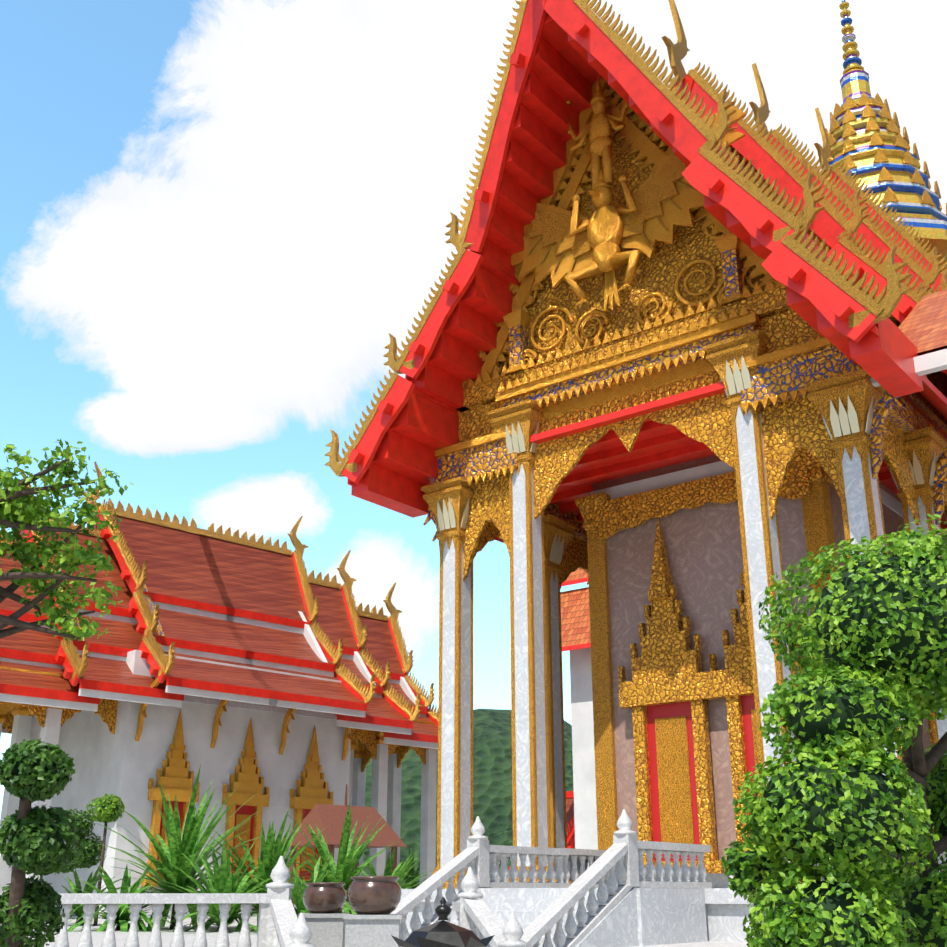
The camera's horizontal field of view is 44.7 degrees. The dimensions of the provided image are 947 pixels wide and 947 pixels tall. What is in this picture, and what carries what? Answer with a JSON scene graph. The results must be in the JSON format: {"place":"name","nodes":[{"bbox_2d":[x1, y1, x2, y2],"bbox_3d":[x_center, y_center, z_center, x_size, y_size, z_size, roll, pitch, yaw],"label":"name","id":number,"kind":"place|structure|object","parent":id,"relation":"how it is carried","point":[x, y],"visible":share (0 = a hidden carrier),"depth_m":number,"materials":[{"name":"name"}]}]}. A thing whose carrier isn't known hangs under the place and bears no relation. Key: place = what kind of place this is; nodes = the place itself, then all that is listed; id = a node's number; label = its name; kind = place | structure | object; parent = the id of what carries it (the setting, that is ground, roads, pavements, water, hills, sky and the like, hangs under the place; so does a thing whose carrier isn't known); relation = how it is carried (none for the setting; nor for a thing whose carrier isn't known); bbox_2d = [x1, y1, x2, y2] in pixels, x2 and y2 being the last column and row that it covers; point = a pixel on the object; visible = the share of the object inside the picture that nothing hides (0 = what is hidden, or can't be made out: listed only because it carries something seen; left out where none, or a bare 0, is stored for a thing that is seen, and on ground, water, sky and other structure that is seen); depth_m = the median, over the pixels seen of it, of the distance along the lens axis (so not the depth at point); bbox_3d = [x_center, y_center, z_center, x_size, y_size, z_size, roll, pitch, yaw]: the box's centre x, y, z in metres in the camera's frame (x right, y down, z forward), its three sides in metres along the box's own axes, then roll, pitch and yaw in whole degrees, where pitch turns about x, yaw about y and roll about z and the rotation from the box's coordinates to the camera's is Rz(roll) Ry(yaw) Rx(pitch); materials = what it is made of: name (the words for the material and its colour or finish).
{"place":"outdoors","nodes":[
{"label":"outdoors","id":0,"kind":"place"},
{"bbox_2d":[363,709,573,886],"bbox_3d":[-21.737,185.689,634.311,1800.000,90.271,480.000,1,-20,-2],"label":"hills","id":1,"kind":"structure","parent":0,"point":[492,769],"depth_m":450.00,"materials":[{"name":"green plant"}]},
{"bbox_2d":[0,0,946,815],"label":"sky","id":2,"kind":"structure","parent":0,"point":[218,218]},
{"label":"ground","id":3,"kind":"structure","parent":0,"visible":0},
{"bbox_2d":[0,739,87,946],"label":"topiary tree","id":4,"kind":"object","parent":3,"relation":"on","point":[31,839],"visible":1,"depth_m":8.64,"materials":[{"name":"green plant"}]},
{"bbox_2d":[0,439,133,641],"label":"tree","id":5,"kind":"object","parent":3,"relation":"on","point":[22,507],"visible":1,"depth_m":7.12,"materials":[{"name":"green plant"}]},
{"bbox_2d":[0,856,527,946],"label":"terrace balustrade","id":6,"kind":"object","parent":3,"relation":"on","point":[280,924],"visible":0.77,"depth_m":14.44,"materials":[{"name":"stone"}]},
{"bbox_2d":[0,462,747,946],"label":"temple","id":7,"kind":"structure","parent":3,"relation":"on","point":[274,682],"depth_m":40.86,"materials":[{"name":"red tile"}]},
{"bbox_2d":[3,765,512,931],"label":"terrace plants","id":8,"kind":"object","parent":7,"relation":"on","point":[182,863],"visible":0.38,"depth_m":26.43,"materials":[{"name":"green plant"}]},
{"bbox_2d":[298,876,402,946],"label":"water jars","id":9,"kind":"object","parent":7,"relation":"on","point":[373,901],"visible":1,"depth_m":14.37,"materials":[{"name":"brown glazed ceramic"}]},
{"bbox_2d":[391,897,494,946],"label":"bronze lantern","id":10,"kind":"object","parent":3,"relation":"on","point":[442,933],"visible":1,"depth_m":7.82,"materials":[{"name":"black metal"}]},
{"bbox_2d":[324,0,946,946],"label":"temple","id":11,"kind":"structure","parent":3,"relation":"on","point":[706,430],"depth_m":25.39,"materials":[{"name":"gold stone"}]},
{"bbox_2d":[511,75,745,311],"bbox_3d":[2.868,-6.535,26.037,6.900,6.150,0.940,-15,-25,35],"label":"statue","id":12,"kind":"object","parent":11,"relation":"attached to","point":[573,247],"visible":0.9,"depth_m":25.54,"materials":[{"name":"gold metal"}]},
{"bbox_2d":[721,514,946,946],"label":"topiary tree","id":13,"kind":"object","parent":3,"relation":"on","point":[874,637],"visible":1,"depth_m":6.10,"materials":[{"name":"green plant"}]}
]}

